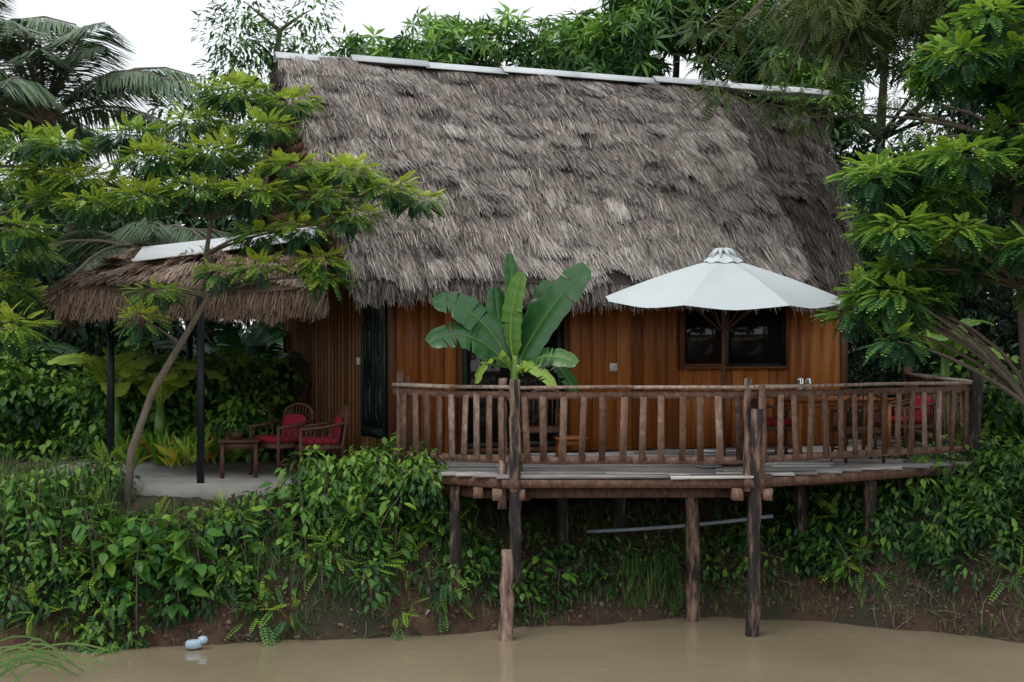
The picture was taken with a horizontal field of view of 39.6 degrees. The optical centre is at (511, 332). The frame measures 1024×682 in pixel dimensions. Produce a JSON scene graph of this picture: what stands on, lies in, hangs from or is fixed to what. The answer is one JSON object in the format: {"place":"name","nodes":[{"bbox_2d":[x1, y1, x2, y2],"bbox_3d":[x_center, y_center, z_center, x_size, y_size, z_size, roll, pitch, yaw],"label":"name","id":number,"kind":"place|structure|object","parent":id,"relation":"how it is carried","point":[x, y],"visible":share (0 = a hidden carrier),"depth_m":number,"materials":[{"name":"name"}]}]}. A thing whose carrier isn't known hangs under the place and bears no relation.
{"place":"outdoors","nodes":[
{"label":"outdoors","id":0,"kind":"place"},
{"bbox_2d":[0,0,1014,334],"label":"sky","id":1,"kind":"structure","parent":0,"point":[161,34],"materials":[{"name":"white"}]},
{"bbox_2d":[0,617,1023,681],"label":"pond water","id":2,"kind":"structure","parent":0,"point":[714,649],"depth_m":14.53,"materials":[{"name":"brown liquid"}]},
{"bbox_2d":[0,636,110,681],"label":"pond reeds","id":3,"kind":"object","parent":2,"relation":"in","point":[36,653],"visible":1,"depth_m":13.34,"materials":[{"name":"green plant"}]},
{"bbox_2d":[185,636,207,648],"bbox_3d":[-3.313,3.255,14.929,0.235,0.130,0.120,0,0,-18],"label":"plastic bag","id":4,"kind":"object","parent":2,"relation":"on","point":[195,643],"visible":1,"depth_m":14.89,"materials":[{"name":"white plastic"}]},
{"bbox_2d":[0,341,1023,652],"bbox_3d":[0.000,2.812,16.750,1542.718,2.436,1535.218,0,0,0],"label":"ground","id":5,"kind":"structure","parent":0,"point":[216,633],"depth_m":16.08,"materials":[{"name":"brown soil"}]},
{"bbox_2d":[0,140,69,440],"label":"forest tree","id":6,"kind":"object","parent":5,"relation":"on","point":[15,225],"visible":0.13,"depth_m":23.42,"materials":[{"name":"green plant"}]},
{"bbox_2d":[0,119,91,363],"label":"acacia tree","id":7,"kind":"object","parent":5,"relation":"on","point":[12,343],"visible":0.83,"depth_m":16.14,"materials":[{"name":"green plant"}]},
{"bbox_2d":[0,456,107,601],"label":"broadleaf shrub","id":8,"kind":"object","parent":5,"relation":"on","point":[34,515],"visible":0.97,"depth_m":15.22,"materials":[{"name":"green plant"}]},
{"bbox_2d":[0,0,139,171],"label":"coconut palm","id":9,"kind":"object","parent":5,"relation":"on","point":[62,27],"visible":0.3,"depth_m":20.45,"materials":[{"name":"green plant"}]},
{"bbox_2d":[20,334,160,438],"bbox_3d":[-6.055,1.015,21.667,2.595,2.029,2.057,0,0,-30],"label":"banana plant","id":10,"kind":"object","parent":5,"relation":"on","point":[59,348],"visible":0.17,"depth_m":21.49,"materials":[{"name":"green plant"}]},
{"bbox_2d":[0,18,205,325],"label":"coconut palm","id":11,"kind":"object","parent":5,"relation":"on","point":[32,91],"visible":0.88,"depth_m":19.97,"materials":[{"name":"green plant"}]},
{"bbox_2d":[0,137,225,435],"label":"forest tree","id":12,"kind":"object","parent":5,"relation":"on","point":[82,335],"visible":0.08,"depth_m":23.68,"materials":[{"name":"green plant"}]},
{"bbox_2d":[0,217,232,357],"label":"coconut palm","id":13,"kind":"object","parent":5,"relation":"on","point":[96,249],"visible":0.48,"depth_m":20.73,"materials":[{"name":"green plant"}]},
{"bbox_2d":[67,507,230,635],"bbox_3d":[-3.903,2.547,15.254,1.750,1.362,1.085,0,0,0],"label":"broadleaf shrub","id":14,"kind":"object","parent":5,"relation":"on","point":[123,544],"visible":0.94,"depth_m":15.15,"materials":[{"name":"green plant"}]},
{"bbox_2d":[67,86,281,375],"bbox_3d":[-5.374,-1.208,25.347,4.774,6.544,4.023,0,0,0],"label":"forest tree","id":15,"kind":"object","parent":5,"relation":"on","point":[230,175],"visible":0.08,"depth_m":24.68,"materials":[{"name":"green plant"}]},
{"bbox_2d":[28,455,340,499],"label":"patio slab","id":16,"kind":"structure","parent":5,"relation":"on","point":[174,480],"depth_m":17.22,"materials":[{"name":"concrete"}]},
{"bbox_2d":[47,351,189,461],"bbox_3d":[-5.289,1.139,19.233,1.745,1.781,1.862,0,0,-37],"label":"banana plant","id":17,"kind":"object","parent":16,"relation":"on","point":[91,365],"visible":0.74,"depth_m":19.12,"materials":[{"name":"green plant"}]},
{"bbox_2d":[89,419,246,468],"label":"croton plants","id":18,"kind":"object","parent":16,"relation":"on","point":[162,446],"visible":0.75,"depth_m":17.68,"materials":[{"name":"green plant"}]},
{"bbox_2d":[119,361,225,465],"bbox_3d":[-4.646,1.208,18.914,1.537,1.644,1.415,0,0,0],"label":"banana plant","id":19,"kind":"object","parent":16,"relation":"on","point":[166,391],"visible":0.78,"depth_m":18.95,"materials":[{"name":"green plant"}]},
{"bbox_2d":[38,226,329,482],"bbox_3d":[-4.221,0.177,18.964,3.576,3.245,4.710,0,0,-11],"label":"thatched patio awning","id":20,"kind":"object","parent":16,"relation":"on","point":[77,298],"visible":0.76,"depth_m":17.21,"materials":[{"name":"brown plant"}]},
{"bbox_2d":[218,438,259,478],"bbox_3d":[-3.350,1.540,17.450,0.500,0.460,0.414,0,0,-11],"label":"side table","id":21,"kind":"object","parent":16,"relation":"on","point":[241,443],"visible":0.99,"depth_m":17.28,"materials":[{"name":"brown wood"}]},
{"bbox_2d":[229,431,243,439],"bbox_3d":[-3.380,1.260,17.450,0.176,0.100,0.176,0,0,0],"label":"plant pot","id":22,"kind":"object","parent":21,"relation":"on","point":[239,435],"visible":0.95,"depth_m":17.39,"materials":[{"name":"brown ceramic"}]},
{"bbox_2d":[222,413,248,436],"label":"potted plant","id":23,"kind":"object","parent":22,"relation":"in","point":[228,426],"visible":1,"depth_m":17.37,"materials":[{"name":"green plant"}]},
{"bbox_2d":[249,402,314,476],"bbox_3d":[-2.860,1.327,17.723,0.585,0.888,0.620,0,0,40],"label":"cushioned armchair","id":24,"kind":"object","parent":16,"relation":"on","point":[285,438],"visible":0.85,"depth_m":17.67,"materials":[{"name":"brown wood"}]},
{"bbox_2d":[294,404,348,473],"bbox_3d":[-2.330,1.326,17.458,0.618,0.889,0.585,0,0,-15],"label":"cushioned armchair","id":25,"kind":"object","parent":16,"relation":"on","point":[339,426],"visible":0.94,"depth_m":17.25,"materials":[{"name":"brown wood"}]},
{"bbox_2d":[138,317,308,385],"bbox_3d":[-4.287,0.853,21.746,2.665,2.354,2.883,0,0,-25],"label":"banana plant","id":26,"kind":"object","parent":5,"relation":"on","point":[227,336],"visible":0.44,"depth_m":21.74,"materials":[{"name":"green plant"}]},
{"bbox_2d":[18,63,449,508],"bbox_3d":[-3.056,-0.527,15.876,4.786,5.022,1.946,0,0,0],"label":"acacia tree","id":27,"kind":"object","parent":5,"relation":"on","point":[319,180],"visible":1,"depth_m":15.63,"materials":[{"name":"green plant"}]},
{"bbox_2d":[193,339,282,418],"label":"banana plant","id":28,"kind":"object","parent":5,"relation":"on","point":[275,347],"visible":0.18,"depth_m":22.36,"materials":[{"name":"green plant"}]},
{"bbox_2d":[0,432,481,653],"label":"bank shrubs","id":29,"kind":"object","parent":5,"relation":"on","point":[350,475],"visible":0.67,"depth_m":15.69,"materials":[{"name":"green plant"}]},
{"bbox_2d":[182,0,353,383],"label":"rain tree","id":30,"kind":"object","parent":5,"relation":"on","point":[267,60],"visible":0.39,"depth_m":29.33,"materials":[{"name":"green plant"}]},
{"bbox_2d":[207,453,420,617],"bbox_3d":[-2.220,2.241,15.855,2.406,1.783,1.501,0,0,0],"label":"broadleaf shrub","id":31,"kind":"object","parent":5,"relation":"on","point":[383,507],"visible":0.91,"depth_m":15.78,"materials":[{"name":"green plant"}]},
{"bbox_2d":[258,24,404,157],"bbox_3d":[-2.574,-2.110,28.629,4.871,8.346,3.777,0,0,-41],"label":"mango tree","id":32,"kind":"object","parent":5,"relation":"on","point":[355,48],"visible":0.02,"depth_m":28.69,"materials":[{"name":"green plant"}]},
{"bbox_2d":[360,0,587,69],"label":"mango tree","id":33,"kind":"object","parent":5,"relation":"on","point":[441,43],"visible":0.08,"depth_m":27.00,"materials":[{"name":"green plant"}]},
{"bbox_2d":[412,511,586,619],"bbox_3d":[-0.143,2.648,16.259,2.048,1.251,0.869,0,0,0],"label":"broadleaf shrub","id":34,"kind":"object","parent":5,"relation":"on","point":[565,577],"visible":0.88,"depth_m":16.16,"materials":[{"name":"green plant"}]},
{"bbox_2d":[0,137,1018,388],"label":"distant tree line","id":35,"kind":"object","parent":5,"relation":"on","point":[246,231],"visible":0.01,"depth_m":44.06,"materials":[{"name":"green plant"}]},
{"bbox_2d":[1,174,1019,437],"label":"forest undergrowth","id":36,"kind":"object","parent":5,"relation":"on","point":[853,348],"visible":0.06,"depth_m":23.64,"materials":[{"name":"green plant"}]},
{"bbox_2d":[0,340,1023,462],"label":"shrubs","id":37,"kind":"object","parent":5,"relation":"on","point":[45,411],"visible":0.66,"depth_m":19.90,"materials":[{"name":"green plant"}]},
{"bbox_2d":[0,416,1023,649],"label":"grass","id":38,"kind":"structure","parent":5,"relation":"on","point":[107,496],"depth_m":16.08,"materials":[{"name":"green plant"}]},
{"bbox_2d":[0,453,1023,655],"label":"bank ferns","id":39,"kind":"object","parent":5,"relation":"on","point":[334,531],"visible":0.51,"depth_m":15.78,"materials":[{"name":"green plant"}]},
{"bbox_2d":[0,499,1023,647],"bbox_3d":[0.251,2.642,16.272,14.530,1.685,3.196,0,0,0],"label":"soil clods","id":40,"kind":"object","parent":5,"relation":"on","point":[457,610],"visible":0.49,"depth_m":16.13,"materials":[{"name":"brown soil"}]},
{"bbox_2d":[0,509,1023,644],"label":"dry roots","id":41,"kind":"object","parent":5,"relation":"on","point":[925,590],"visible":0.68,"depth_m":15.99,"materials":[{"name":"brown plant"}]},
{"bbox_2d":[7,492,1023,649],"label":"fallen leaves","id":42,"kind":"object","parent":5,"relation":"on","point":[629,516],"visible":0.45,"depth_m":16.25,"materials":[{"name":"brown plant"}]},
{"bbox_2d":[285,444,837,512],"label":"house stilts","id":43,"kind":"object","parent":5,"relation":"on","point":[527,505],"visible":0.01,"depth_m":18.78,"materials":[{"name":"brown wood"}]},
{"bbox_2d":[254,111,847,451],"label":"gable and corner posts","id":44,"kind":"structure","parent":43,"relation":"on","point":[391,356],"depth_m":18.86,"materials":[{"name":"wood"}]},
{"bbox_2d":[286,270,385,456],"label":"side wall planks","id":45,"kind":"object","parent":44,"relation":"attached to","point":[328,348],"visible":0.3,"depth_m":19.86,"materials":[{"name":"brown wood"}]},
{"bbox_2d":[361,295,386,437],"bbox_3d":[-1.767,0.330,18.280,0.065,2.040,0.920,0,0,-25],"label":"carved side door","id":46,"kind":"structure","parent":45,"relation":"attached to","point":[373,371],"depth_m":18.25,"materials":[{"name":"black wood"}]},
{"bbox_2d":[253,60,829,251],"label":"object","id":47,"kind":"object","parent":44,"relation":"on","point":[275,80],"visible":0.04,"depth_m":20.39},
{"bbox_2d":[275,56,825,316],"bbox_3d":[0.418,-2.010,18.969,6.756,3.639,3.440,0,0,-17],"label":"thatched roof","id":48,"kind":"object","parent":44,"relation":"on","point":[613,187],"visible":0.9,"depth_m":18.69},
{"bbox_2d":[273,52,831,98],"bbox_3d":[0.808,-3.746,20.716,8.480,0.235,0.320,0,0,-17],"label":"ridge cap","id":49,"kind":"object","parent":44,"relation":"on","point":[751,88],"visible":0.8,"depth_m":20.63,"materials":[{"name":"grey metal"}]},
{"bbox_2d":[397,295,839,453],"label":"front wall planks","id":50,"kind":"object","parent":44,"relation":"attached to","point":[639,348],"visible":0.33,"depth_m":18.66,"materials":[{"name":"brown wood"}]},
{"bbox_2d":[457,305,788,453],"bbox_3d":[1.526,0.505,18.625,4.630,2.050,0.080,0,0,-17],"label":"door and window frames","id":51,"kind":"structure","parent":50,"relation":"in","point":[683,365],"depth_m":18.81,"materials":[{"name":"brown wood"}]},
{"bbox_2d":[463,298,783,448],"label":"dark sashes","id":52,"kind":"object","parent":51,"relation":"attached to","point":[559,380],"visible":0.31,"depth_m":18.39,"materials":[{"name":"black wood"}]},
{"bbox_2d":[467,302,781,442],"bbox_3d":[1.542,0.505,18.666,4.425,1.790,0.052,0,0,-17],"label":"window glass","id":53,"kind":"object","parent":51,"relation":"attached to","point":[755,338],"visible":0.38,"depth_m":18.93,"materials":[{"name":"black glass"}]},
{"bbox_2d":[508,0,822,98],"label":"mango tree","id":54,"kind":"object","parent":5,"relation":"on","point":[625,37],"visible":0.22,"depth_m":25.73,"materials":[{"name":"green plant"}]},
{"bbox_2d":[386,366,983,641],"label":"wooden deck","id":55,"kind":"structure","parent":5,"relation":"on","point":[622,474],"depth_m":15.76,"materials":[{"name":"brown wood"}]},
{"bbox_2d":[425,254,590,471],"bbox_3d":[-0.037,0.335,15.711,1.829,2.434,0.597,0,0,0],"label":"banana plant","id":56,"kind":"object","parent":55,"relation":"on","point":[510,337],"visible":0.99,"depth_m":15.73,"materials":[{"name":"green plant"}]},
{"bbox_2d":[520,389,567,456],"bbox_3d":[0.355,1.106,17.171,0.564,0.889,0.598,0,0,-10],"label":"dining armchair","id":57,"kind":"object","parent":55,"relation":"on","point":[555,428],"visible":0.36,"depth_m":16.95,"materials":[{"name":"brown wood"}]},
{"bbox_2d":[553,435,587,456],"bbox_3d":[0.700,1.400,17.100,0.380,0.300,0.314,0,0,-6],"label":"stool","id":58,"kind":"object","parent":55,"relation":"on","point":[572,440],"visible":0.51,"depth_m":16.98,"materials":[{"name":"brown wood"}]},
{"bbox_2d":[587,514,772,532],"bbox_3d":[1.999,2.280,16.913,2.209,0.242,0.115,0,0,3],"label":"pvc pipe","id":59,"kind":"object","parent":55,"relation":"attached to","point":[671,526],"visible":0.85,"depth_m":16.88,"materials":[{"name":"grey plastic"}]},
{"bbox_2d":[695,449,721,467],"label":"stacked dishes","id":60,"kind":"object","parent":55,"relation":"on","point":[709,452],"visible":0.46,"depth_m":16.21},
{"bbox_2d":[605,248,840,466],"bbox_3d":[2.460,0.275,16.550,2.762,2.531,2.754,0,0,0],"label":"patio umbrella","id":61,"kind":"object","parent":55,"relation":"on","point":[723,279],"visible":0.96,"depth_m":15.91,"materials":[{"name":"fabric"}]},
{"bbox_2d":[750,389,797,454],"bbox_3d":[3.221,1.126,17.595,0.578,0.849,0.543,0,0,-10],"label":"dining armchair","id":62,"kind":"object","parent":55,"relation":"on","point":[772,424],"visible":0.27,"depth_m":17.39,"materials":[{"name":"brown wood"}]},
{"bbox_2d":[772,396,894,457],"bbox_3d":[4.000,1.180,17.750,1.300,0.740,0.744,0,0,-14],"label":"dining table","id":63,"kind":"object","parent":55,"relation":"on","point":[802,402],"visible":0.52,"depth_m":17.52,"materials":[{"name":"brown wood"}]},
{"bbox_2d":[796,378,810,397],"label":"drinking glasses","id":64,"kind":"object","parent":63,"relation":"on","point":[801,380],"visible":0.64,"depth_m":17.63,"materials":[{"name":"clear glass"}]},
{"bbox_2d":[830,395,887,462],"bbox_3d":[4.152,1.126,17.021,0.543,0.849,0.576,0,0,-5],"label":"dining armchair","id":65,"kind":"object","parent":55,"relation":"on","point":[862,429],"visible":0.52,"depth_m":16.80,"materials":[{"name":"brown wood"}]},
{"bbox_2d":[866,385,917,447],"bbox_3d":[5.131,1.111,19.200,0.620,0.879,0.585,0,0,0],"label":"dining armchair","id":66,"kind":"object","parent":55,"relation":"on","point":[905,397],"visible":0.16,"depth_m":18.99,"materials":[{"name":"brown wood"}]},
{"bbox_2d":[891,394,935,457],"bbox_3d":[5.027,1.146,17.910,0.534,0.809,0.501,0,0,-20],"label":"dining armchair","id":67,"kind":"object","parent":55,"relation":"on","point":[918,420],"visible":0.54,"depth_m":17.75,"materials":[{"name":"brown wood"}]},
{"bbox_2d":[406,422,1023,627],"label":"under deck shrubs","id":68,"kind":"object","parent":5,"relation":"on","point":[994,476],"visible":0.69,"depth_m":16.73,"materials":[{"name":"green plant"}]},
{"bbox_2d":[669,0,1023,158],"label":"tamarind tree","id":69,"kind":"object","parent":5,"relation":"on","point":[853,32],"visible":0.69,"depth_m":18.13,"materials":[{"name":"green plant"}]},
{"bbox_2d":[735,0,1017,408],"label":"mango tree","id":70,"kind":"object","parent":5,"relation":"on","point":[851,82],"visible":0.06,"depth_m":25.25,"materials":[{"name":"green plant"}]},
{"bbox_2d":[810,0,1023,417],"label":"flame tree","id":71,"kind":"object","parent":5,"relation":"on","point":[962,61],"visible":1,"depth_m":14.67,"materials":[{"name":"green plant"}]},
{"bbox_2d":[817,439,1023,586],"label":"broadleaf shrub","id":72,"kind":"object","parent":5,"relation":"on","point":[835,562],"visible":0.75,"depth_m":16.50,"materials":[{"name":"green plant"}]},
{"bbox_2d":[826,0,1019,439],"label":"forest tree","id":73,"kind":"object","parent":5,"relation":"on","point":[856,357],"visible":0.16,"depth_m":22.85,"materials":[{"name":"green plant"}]},
{"bbox_2d":[919,318,1003,445],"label":"banana plant","id":74,"kind":"object","parent":5,"relation":"on","point":[944,367],"visible":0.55,"depth_m":18.84,"materials":[{"name":"green plant"}]},
{"bbox_2d":[912,91,1020,438],"bbox_3d":[8.392,-1.260,22.003,4.788,7.296,4.598,0,0,-45],"label":"forest tree","id":75,"kind":"object","parent":5,"relation":"on","point":[988,222],"visible":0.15,"depth_m":21.74,"materials":[{"name":"green plant"}]},
{"bbox_2d":[1010,343,1019,370],"bbox_3d":[9.575,-0.892,19.198,4.846,6.983,4.462,0,0,-30],"label":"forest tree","id":76,"kind":"object","parent":5,"relation":"on","point":[1016,344],"visible":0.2,"depth_m":19.71,"materials":[{"name":"green plant"}]},
{"bbox_2d":[365,434,835,450],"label":"house floor","id":77,"kind":"structure","parent":0,"point":[627,449],"depth_m":19.13,"materials":[{"name":"brown wood"}]},
{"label":"rear wall planks","id":78,"kind":"object","parent":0,"visible":0},
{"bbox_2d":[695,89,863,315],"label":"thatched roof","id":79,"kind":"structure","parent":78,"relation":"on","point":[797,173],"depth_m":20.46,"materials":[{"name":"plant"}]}
]}

